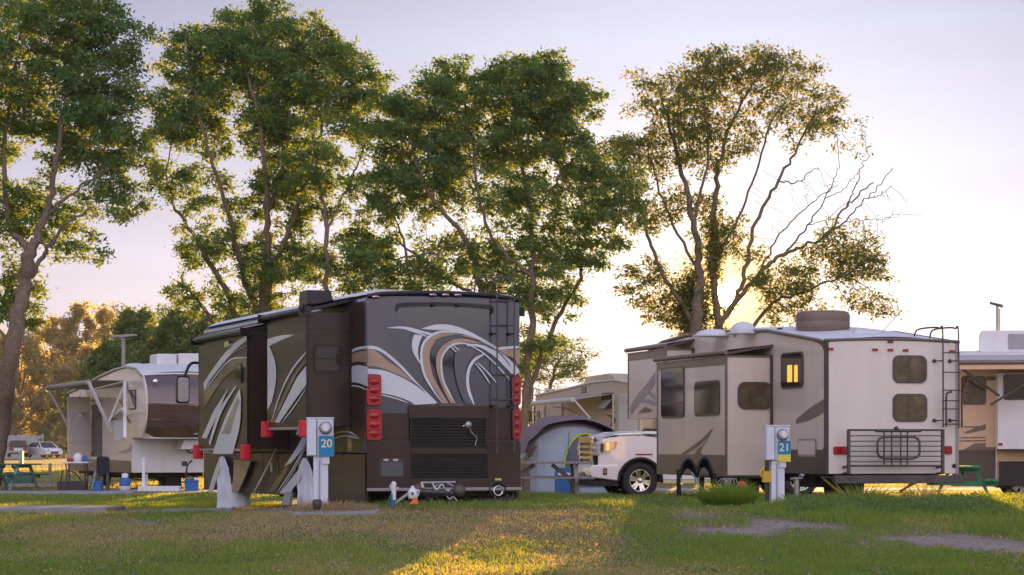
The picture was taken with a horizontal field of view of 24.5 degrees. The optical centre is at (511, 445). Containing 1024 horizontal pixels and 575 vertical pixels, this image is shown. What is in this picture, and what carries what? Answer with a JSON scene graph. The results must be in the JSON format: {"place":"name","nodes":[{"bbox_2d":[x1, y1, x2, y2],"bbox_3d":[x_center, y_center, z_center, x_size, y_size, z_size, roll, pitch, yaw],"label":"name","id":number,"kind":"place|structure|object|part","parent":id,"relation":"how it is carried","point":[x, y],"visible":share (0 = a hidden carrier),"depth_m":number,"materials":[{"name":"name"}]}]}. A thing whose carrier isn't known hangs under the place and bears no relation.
{"place":"outdoors","nodes":[
{"label":"outdoors","id":0,"kind":"place"},
{"bbox_2d":[19,450,23,462],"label":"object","id":1,"kind":"object","parent":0,"point":[21,456],"visible":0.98,"depth_m":150.00,"materials":[{"name":"grey plastic"}]},
{"bbox_2d":[0,487,1000,494],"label":"road","id":2,"kind":"structure","parent":0,"point":[817,489],"depth_m":65.01,"materials":[{"name":"grey asphalt"}]},
{"bbox_2d":[61,462,90,490],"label":"folding table","id":3,"kind":"object","parent":2,"relation":"on","point":[69,472],"visible":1,"depth_m":65.75,"materials":[{"name":"white plastic"}]},
{"bbox_2d":[74,453,81,461],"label":"container","id":4,"kind":"object","parent":3,"relation":"on","point":[77,457],"visible":1,"depth_m":65.90,"materials":[{"name":"white plastic"}]},
{"bbox_2d":[82,455,86,461],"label":"container","id":5,"kind":"object","parent":3,"relation":"on","point":[84,458],"visible":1,"depth_m":65.95,"materials":[{"name":"blue plastic"}]},
{"bbox_2d":[90,471,103,490],"bbox_3d":[-11.465,0.968,65.136,0.320,0.544,0.367,0,0,0],"label":"crate","id":6,"kind":"object","parent":2,"relation":"on","point":[96,485],"visible":1,"depth_m":65.00,"materials":[{"name":"plastic"}]},
{"bbox_2d":[96,456,109,490],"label":"folding chair","id":7,"kind":"object","parent":2,"relation":"on","point":[102,465],"visible":0.98,"depth_m":65.41,"materials":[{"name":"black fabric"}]},
{"bbox_2d":[119,473,130,490],"bbox_3d":[-10.665,1.000,65.000,0.315,0.500,0.315,0,0,0],"label":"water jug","id":8,"kind":"object","parent":2,"relation":"on","point":[124,482],"visible":0.96,"depth_m":64.89,"materials":[{"name":"blue plastic"}]},
{"bbox_2d":[184,460,198,490],"bbox_3d":[-8.831,0.817,65.001,0.420,0.867,0.340,0,0,-9],"label":"crate","id":9,"kind":"object","parent":2,"relation":"on","point":[191,483],"visible":0.97,"depth_m":64.86,"materials":[{"name":"blue plastic"}]},
{"bbox_2d":[0,467,1002,499],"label":"field grass","id":10,"kind":"structure","parent":0,"point":[202,485],"depth_m":71.58,"materials":[{"name":"plant"}]},
{"bbox_2d":[0,452,1023,574],"bbox_3d":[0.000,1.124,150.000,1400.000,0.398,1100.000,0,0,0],"label":"ground","id":11,"kind":"structure","parent":0,"point":[975,542],"depth_m":30.89,"materials":[{"name":"green plant"}]},
{"bbox_2d":[0,328,23,398],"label":"gum tree","id":12,"kind":"object","parent":11,"relation":"on","point":[19,360],"visible":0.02,"depth_m":260.05,"materials":[{"name":"green plant"}]},
{"bbox_2d":[7,440,27,456],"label":"parked car","id":13,"kind":"object","parent":11,"relation":"on","point":[15,446],"visible":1,"depth_m":215.36,"materials":[{"name":"white metal"}]},
{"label":"window","id":14,"kind":"part","parent":13,"relation":"part of","materials":[{"name":"grey glass"}]},
{"bbox_2d":[9,389,28,439],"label":"gum tree","id":15,"kind":"object","parent":11,"relation":"on","point":[17,413],"visible":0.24,"depth_m":233.29,"materials":[{"name":"green plant"}]},
{"bbox_2d":[4,434,43,458],"bbox_3d":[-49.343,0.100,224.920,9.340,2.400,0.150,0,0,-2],"label":"van","id":16,"kind":"object","parent":11,"relation":"on","point":[33,438],"visible":0.33,"depth_m":225.03,"materials":[{"name":"white metal"}]},
{"bbox_2d":[0,463,50,489],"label":"picnic table","id":17,"kind":"object","parent":11,"relation":"on","point":[17,473],"visible":1,"depth_m":68.14,"materials":[{"name":"green paint"}]},
{"bbox_2d":[0,328,54,457],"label":"gum tree","id":18,"kind":"object","parent":11,"relation":"on","point":[29,351],"visible":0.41,"depth_m":244.89,"materials":[{"name":"green plant"}]},
{"bbox_2d":[5,472,56,486],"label":"garden bench","id":19,"kind":"object","parent":11,"relation":"on","point":[21,482],"visible":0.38,"depth_m":71.10,"materials":[{"name":"green wood"}]},
{"bbox_2d":[15,343,52,435],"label":"gum tree","id":20,"kind":"object","parent":11,"relation":"on","point":[24,426],"visible":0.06,"depth_m":274.00,"materials":[{"name":"green plant"}]},
{"bbox_2d":[27,426,57,455],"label":"shrub","id":21,"kind":"object","parent":11,"relation":"on","point":[47,435],"visible":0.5,"depth_m":225.93,"materials":[{"name":"green plant"}]},
{"bbox_2d":[19,312,71,456],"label":"gum tree","id":22,"kind":"object","parent":11,"relation":"on","point":[48,336],"visible":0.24,"depth_m":254.18,"materials":[{"name":"green plant"}]},
{"bbox_2d":[28,442,62,457],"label":"parked car","id":23,"kind":"object","parent":11,"relation":"on","point":[43,449],"visible":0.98,"depth_m":216.37,"materials":[{"name":"white metal"}]},
{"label":"window","id":24,"kind":"part","parent":23,"relation":"part of","materials":[{"name":"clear glass"}]},
{"bbox_2d":[44,419,66,458],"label":"shrub","id":25,"kind":"object","parent":11,"relation":"on","point":[57,432],"visible":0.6,"depth_m":223.64,"materials":[{"name":"green plant"}]},
{"bbox_2d":[38,363,76,457],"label":"gum tree","id":26,"kind":"object","parent":11,"relation":"on","point":[63,373],"visible":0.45,"depth_m":235.24,"materials":[{"name":"green plant"}]},
{"bbox_2d":[0,505,124,512],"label":"concrete slab","id":27,"kind":"structure","parent":11,"relation":"on","point":[69,508],"depth_m":41.74,"materials":[{"name":"grey concrete"}]},
{"bbox_2d":[57,470,87,489],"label":"tool crate","id":28,"kind":"object","parent":11,"relation":"on","point":[74,485],"visible":1,"depth_m":66.10,"materials":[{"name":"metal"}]},
{"bbox_2d":[45,299,103,422],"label":"gum tree","id":29,"kind":"object","parent":11,"relation":"on","point":[70,325],"visible":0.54,"depth_m":249.19,"materials":[{"name":"green plant"}]},
{"bbox_2d":[1,463,160,485],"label":"wire fence","id":30,"kind":"object","parent":11,"relation":"on","point":[49,470],"visible":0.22,"depth_m":72.00,"materials":[{"name":"metal"}]},
{"bbox_2d":[65,341,97,457],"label":"gum tree","id":31,"kind":"object","parent":11,"relation":"on","point":[85,349],"visible":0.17,"depth_m":237.40,"materials":[{"name":"green plant"}]},
{"bbox_2d":[0,0,173,484],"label":"tree","id":32,"kind":"object","parent":11,"relation":"on","point":[92,109],"visible":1,"depth_m":71.32,"materials":[{"name":"green plant"}]},
{"bbox_2d":[45,335,138,414],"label":"green tree","id":33,"kind":"object","parent":11,"relation":"on","point":[104,357],"visible":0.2,"depth_m":117.28,"materials":[{"name":"green plant"}]},
{"bbox_2d":[75,300,121,358],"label":"gum tree","id":34,"kind":"object","parent":11,"relation":"on","point":[106,313],"visible":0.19,"depth_m":267.14,"materials":[{"name":"green plant"}]},
{"bbox_2d":[46,353,203,485],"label":"fifth wheel trailer","id":35,"kind":"object","parent":11,"relation":"on","point":[126,418],"visible":0.7,"depth_m":67.90,"materials":[{"name":"white plastic"}]},
{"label":"open door","id":36,"kind":"part","parent":35,"relation":"part of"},
{"label":"doorway","id":37,"kind":"part","parent":35,"relation":"part of","materials":[{"name":"brown glass"}]},
{"bbox_2d":[110,334,136,366],"bbox_3d":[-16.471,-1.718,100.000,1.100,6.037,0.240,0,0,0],"label":"antenna","id":38,"kind":"object","parent":35,"relation":"on","point":[123,359],"visible":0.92,"depth_m":99.92,"materials":[{"name":"grey plastic"}]},
{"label":"window","id":39,"kind":"part","parent":35,"relation":"part of","materials":[{"name":"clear glass"}]},
{"bbox_2d":[89,301,167,363],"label":"green tree","id":40,"kind":"object","parent":11,"relation":"on","point":[130,321],"visible":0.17,"depth_m":123.36,"materials":[{"name":"green plant"}]},
{"bbox_2d":[138,486,180,490],"bbox_3d":[-9.594,1.170,64.200,1.122,0.140,0.400,0,0,0],"label":"plank","id":41,"kind":"object","parent":11,"relation":"on","point":[159,488],"visible":0.93,"depth_m":64.00,"materials":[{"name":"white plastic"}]},
{"bbox_2d":[142,457,144,485],"bbox_3d":[-10.032,0.710,64.240,0.080,0.780,0.080,0,0,0],"label":"marker post","id":42,"kind":"object","parent":41,"relation":"on","point":[143,471],"visible":1,"depth_m":64.20,"materials":[{"name":"white plastic"}]},
{"bbox_2d":[129,296,211,363],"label":"green tree","id":43,"kind":"object","parent":11,"relation":"on","point":[174,330],"visible":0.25,"depth_m":119.43,"materials":[{"name":"green plant"}]},
{"bbox_2d":[161,507,238,512],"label":"concrete slab","id":44,"kind":"structure","parent":11,"relation":"on","point":[208,509],"depth_m":42.20,"materials":[{"name":"grey concrete"}]},
{"bbox_2d":[182,304,250,346],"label":"green tree","id":45,"kind":"object","parent":11,"relation":"on","point":[225,317],"visible":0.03,"depth_m":121.67,"materials":[{"name":"green plant"}]},
{"bbox_2d":[115,0,390,324],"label":"tree","id":46,"kind":"object","parent":11,"relation":"on","point":[244,49],"visible":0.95,"depth_m":81.29,"materials":[{"name":"green plant"}]},
{"bbox_2d":[237,294,286,315],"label":"green tree","id":47,"kind":"object","parent":11,"relation":"on","point":[247,314],"visible":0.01,"depth_m":127.76,"materials":[{"name":"green plant"}]},
{"bbox_2d":[281,492,292,504],"bbox_3d":[-3.851,0.898,40.350,0.186,0.218,0.300,0,0,0],"label":"wheel chock","id":48,"kind":"object","parent":11,"relation":"on","point":[287,498],"visible":1,"depth_m":40.20,"materials":[{"name":"grey plastic"}]},
{"bbox_2d":[306,417,333,504],"bbox_3d":[-2.891,0.377,35.541,0.420,1.607,0.387,0,0,-6],"label":"utility pedestal","id":49,"kind":"object","parent":11,"relation":"on","point":[320,443],"visible":0.95,"depth_m":35.49,"materials":[{"name":"paint"}]},
{"bbox_2d":[290,509,379,516],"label":"concrete slab","id":50,"kind":"structure","parent":11,"relation":"on","point":[366,512],"depth_m":34.27,"materials":[{"name":"grey concrete"}]},
{"bbox_2d":[312,499,321,509],"bbox_3d":[-2.850,0.859,34.502,0.136,0.150,0.136,0,0,0],"label":"drain cap","id":51,"kind":"object","parent":50,"relation":"on","point":[317,504],"visible":1,"depth_m":34.45,"materials":[{"name":"grey plastic"}]},
{"bbox_2d":[288,498,378,511],"bbox_3d":[-2.668,0.880,35.200,1.446,0.229,1.074,0,0,0],"label":"grass clump","id":52,"kind":"object","parent":50,"relation":"on","point":[328,506],"visible":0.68,"depth_m":35.04,"materials":[{"name":"plant"}]},
{"bbox_2d":[275,98,405,297],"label":"tree","id":53,"kind":"object","parent":11,"relation":"on","point":[319,153],"visible":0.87,"depth_m":78.72,"materials":[{"name":"green plant"}]},
{"bbox_2d":[175,276,524,508],"bbox_3d":[-3.365,-0.750,42.738,3.700,3.959,11.485,0,0,-21],"label":"motorhome","id":54,"kind":"object","parent":11,"relation":"on","point":[406,389],"visible":0.95,"depth_m":37.87,"materials":[{"name":"painted metal"},{"name":"glass"},{"name":"plastic"}]},
{"bbox_2d":[415,481,465,501],"bbox_3d":[-1.105,0.708,36.395,0.786,0.324,0.213,0,0,0],"label":"tow bar","id":55,"kind":"object","parent":54,"relation":"attached to","point":[458,490],"visible":0.97,"depth_m":36.36,"materials":[{"name":"metal"}]},
{"bbox_2d":[396,302,493,329],"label":"window","id":56,"kind":"structure","parent":54,"relation":"in","point":[413,314],"depth_m":37.66,"materials":[{"name":"black glass"}]},
{"bbox_2d":[386,481,398,506],"bbox_3d":[-1.802,0.731,35.600,0.198,0.386,0.087,0,0,0],"label":"water filter","id":57,"kind":"object","parent":11,"relation":"on","point":[393,488],"visible":1,"depth_m":35.57,"materials":[{"name":"white plastic"}]},
{"bbox_2d":[395,492,407,503],"bbox_3d":[-1.677,0.797,35.900,0.236,0.182,0.050,0,0,0],"label":"support strut","id":58,"kind":"object","parent":11,"relation":"on","point":[401,498],"visible":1,"depth_m":35.88,"materials":[{"name":"grey plastic"}]},
{"bbox_2d":[409,497,417,504],"bbox_3d":[-1.478,0.832,35.475,0.135,0.106,0.150,0,0,0],"label":"wheel chock","id":59,"kind":"object","parent":11,"relation":"on","point":[414,501],"visible":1,"depth_m":35.40,"materials":[{"name":"orange plastic"}]},
{"bbox_2d":[408,486,419,498],"bbox_3d":[-1.507,0.709,35.899,0.153,0.200,0.155,0,0,45],"label":"jug","id":60,"kind":"object","parent":11,"relation":"on","point":[412,492],"visible":0.94,"depth_m":35.84,"materials":[{"name":"white plastic"}]},
{"bbox_2d":[366,498,516,510],"bbox_3d":[-1.039,0.878,35.989,2.411,0.207,1.562,0,0,0],"label":"grass clump","id":61,"kind":"object","parent":11,"relation":"on","point":[415,507],"visible":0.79,"depth_m":35.78,"materials":[{"name":"green plant"}]},
{"bbox_2d":[330,44,659,430],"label":"tree","id":62,"kind":"object","parent":11,"relation":"on","point":[548,104],"visible":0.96,"depth_m":79.38,"materials":[{"name":"green plant"}]},
{"bbox_2d":[479,495,514,501],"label":"clump","id":63,"kind":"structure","parent":11,"relation":"on","point":[502,498],"depth_m":38.03,"materials":[{"name":"plant"}]},
{"bbox_2d":[0,499,1014,574],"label":"clover flowers","id":64,"kind":"object","parent":11,"relation":"on","point":[389,542],"visible":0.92,"depth_m":29.63,"materials":[{"name":"white plant"}]},
{"bbox_2d":[433,503,587,507],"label":"concrete slab","id":65,"kind":"structure","parent":11,"relation":"on","point":[504,506],"depth_m":36.37,"materials":[{"name":"grey concrete"}]},
{"bbox_2d":[0,490,1023,574],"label":"grass","id":66,"kind":"structure","parent":11,"relation":"on","point":[943,565],"depth_m":29.55,"materials":[{"name":"green plant"}]},
{"bbox_2d":[0,499,1023,574],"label":"fallen leaves","id":67,"kind":"object","parent":11,"relation":"on","point":[456,557],"visible":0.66,"depth_m":29.68,"materials":[{"name":"brown plant"}]},
{"bbox_2d":[342,492,684,509],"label":"weeds","id":68,"kind":"object","parent":11,"relation":"on","point":[655,500],"visible":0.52,"depth_m":37.17,"materials":[{"name":"green plant"}]},
{"bbox_2d":[521,461,595,494],"bbox_3d":[0.617,0.700,46.600,1.942,0.770,1.520,0,0,-4],"label":"picnic table","id":69,"kind":"object","parent":11,"relation":"on","point":[574,477],"visible":0.53,"depth_m":46.30,"materials":[{"name":"brown wood"}]},
{"bbox_2d":[519,328,603,423],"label":"tree","id":70,"kind":"object","parent":11,"relation":"on","point":[565,372],"visible":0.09,"depth_m":112.68,"materials":[{"name":"green plant"}]},
{"bbox_2d":[555,468,574,493],"bbox_3d":[1.375,0.885,59.310,0.600,0.670,0.280,0,0,0],"label":"cooler","id":71,"kind":"object","parent":11,"relation":"on","point":[562,485],"visible":0.32,"depth_m":59.20,"materials":[{"name":"blue plastic"}]},
{"bbox_2d":[519,416,617,493],"bbox_3d":[1.212,0.231,61.834,3.400,2.039,3.750,0,0,-8],"label":"tent","id":72,"kind":"object","parent":11,"relation":"on","point":[551,438],"visible":0.53,"depth_m":60.52,"materials":[{"name":"grey fabric"}]},
{"bbox_2d":[562,432,603,486],"bbox_3d":[1.891,0.355,60.566,1.264,1.394,0.142,0,0,-8],"label":"door","id":73,"kind":"structure","parent":72,"relation":"in","point":[573,453],"depth_m":60.55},
{"bbox_2d":[529,373,644,435],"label":"fifth wheel trailer","id":74,"kind":"object","parent":11,"relation":"on","point":[602,397],"visible":0.23,"depth_m":87.28,"materials":[{"name":"white plastic"}]},
{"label":"window","id":75,"kind":"part","parent":74,"relation":"part of","materials":[{"name":"grey glass"}]},
{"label":"window","id":76,"kind":"part","parent":74,"relation":"part of","materials":[{"name":"brown glass"}]},
{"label":"window","id":77,"kind":"part","parent":74,"relation":"part of","materials":[{"name":"brown glass"}]},
{"bbox_2d":[642,429,663,484],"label":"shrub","id":78,"kind":"object","parent":11,"relation":"on","point":[650,436],"depth_m":74.86,"materials":[{"name":"green plant"}]},
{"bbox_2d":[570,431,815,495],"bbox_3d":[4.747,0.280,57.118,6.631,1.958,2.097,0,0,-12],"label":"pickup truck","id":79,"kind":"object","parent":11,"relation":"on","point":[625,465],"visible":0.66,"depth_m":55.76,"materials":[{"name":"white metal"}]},
{"bbox_2d":[676,456,716,495],"bbox_3d":[3.352,0.582,42.819,0.767,0.785,0.499,0,0,0],"label":"folding chair","id":80,"kind":"object","parent":11,"relation":"on","point":[690,464],"visible":0.94,"depth_m":42.59,"materials":[{"name":"black fabric"}]},
{"bbox_2d":[691,472,701,488],"bbox_3d":[3.308,0.648,42.100,0.036,0.356,1.017,0,0,-7],"label":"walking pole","id":81,"kind":"object","parent":80,"relation":"attached to","point":[693,475],"visible":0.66,"depth_m":42.18,"materials":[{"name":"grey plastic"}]},
{"bbox_2d":[687,477,765,507],"bbox_3d":[3.326,0.717,36.399,1.280,0.487,1.470,0,0,0],"label":"grass clump","id":82,"kind":"object","parent":11,"relation":"on","point":[740,494],"visible":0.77,"depth_m":36.08,"materials":[{"name":"green plant"}]},
{"bbox_2d":[718,478,737,489],"bbox_3d":[3.856,0.740,42.200,0.427,0.328,0.019,0,0,0],"label":"wire rack","id":83,"kind":"object","parent":11,"relation":"on","point":[728,479],"visible":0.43,"depth_m":42.19,"materials":[{"name":"metal"}]},
{"bbox_2d":[567,38,911,336],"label":"tree","id":84,"kind":"object","parent":11,"relation":"on","point":[689,307],"visible":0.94,"depth_m":85.64,"materials":[{"name":"green plant"}]},
{"bbox_2d":[759,425,790,502],"bbox_3d":[4.289,0.366,38.636,0.530,1.408,0.387,0,0,-6],"label":"utility pedestal","id":85,"kind":"object","parent":11,"relation":"on","point":[776,449],"visible":0.96,"depth_m":38.60,"materials":[{"name":"paint"}]},
{"bbox_2d":[624,310,967,493],"bbox_3d":[4.965,-0.599,46.260,3.580,3.757,10.760,0,0,-15],"label":"fifth wheel trailer","id":86,"kind":"object","parent":11,"relation":"on","point":[841,397],"visible":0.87,"depth_m":42.32,"materials":[{"name":"beige plastic"}]},
{"bbox_3d":[5.067,-1.366,42.685,0.028,0.648,1.058,0,0,-15],"label":"window","id":87,"kind":"part","parent":86,"relation":"part of","materials":[{"name":"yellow glass"}]},
{"bbox_3d":[7.018,-1.348,41.568,0.650,0.490,0.032,0,0,-15],"label":"window","id":88,"kind":"part","parent":86,"relation":"part of","materials":[{"name":"brown glass"}]},
{"bbox_3d":[7.021,-0.669,41.569,0.656,0.493,0.032,0,0,-15],"label":"window","id":89,"kind":"part","parent":86,"relation":"part of","materials":[{"name":"brown glass"}]},
{"bbox_2d":[790,474,804,496],"bbox_3d":[4.720,0.741,38.981,0.238,0.560,0.106,0,0,23],"label":"water tap","id":90,"kind":"object","parent":11,"relation":"on","point":[796,482],"visible":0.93,"depth_m":38.96,"materials":[{"name":"metal"}]},
{"bbox_2d":[828,481,894,499],"bbox_3d":[5.927,0.762,39.785,1.254,0.376,1.256,0,0,0],"label":"grass clump","id":91,"kind":"object","parent":11,"relation":"on","point":[859,490],"visible":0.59,"depth_m":39.73,"materials":[{"name":"plant"}]},
{"bbox_2d":[785,490,1023,512],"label":"weeds","id":92,"kind":"object","parent":11,"relation":"on","point":[968,503],"visible":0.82,"depth_m":35.16,"materials":[{"name":"green plant"}]},
{"bbox_2d":[896,481,955,496],"bbox_3d":[7.054,0.753,40.208,1.100,0.365,1.115,0,0,0],"label":"grass clump","id":93,"kind":"object","parent":11,"relation":"on","point":[937,491],"visible":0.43,"depth_m":40.15,"materials":[{"name":"plant"}]},
{"bbox_2d":[926,465,997,493],"bbox_3d":[9.860,0.825,51.600,1.520,0.770,1.850,0,0,12],"label":"picnic table","id":94,"kind":"object","parent":11,"relation":"on","point":[976,470],"visible":0.5,"depth_m":50.94,"materials":[{"name":"green paint"}]},
{"bbox_2d":[949,302,1023,494],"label":"travel trailer","id":95,"kind":"object","parent":11,"relation":"on","point":[991,437],"visible":0.84,"depth_m":55.85,"materials":[{"name":"white plastic"}]},
{"bbox_3d":[10.965,-1.311,55.907,0.586,0.678,0.032,0,0,8],"label":"window","id":96,"kind":"part","parent":95,"relation":"part of","materials":[{"name":"brown glass"}]},
{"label":"concrete slab","id":97,"kind":"structure","parent":11,"relation":"on","visible":0},
{"bbox_2d":[773,491,822,502],"bbox_3d":[4.701,0.848,38.414,1.037,0.270,1.049,0,0,0],"label":"grass clump","id":98,"kind":"object","parent":97,"relation":"on","point":[779,498],"visible":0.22,"depth_m":38.34,"materials":[{"name":"green plant"}]},
{"bbox_2d":[0,0,1023,425],"label":"sky","id":99,"kind":"structure","parent":0,"point":[940,82],"materials":[{"name":"white"}]}
]}

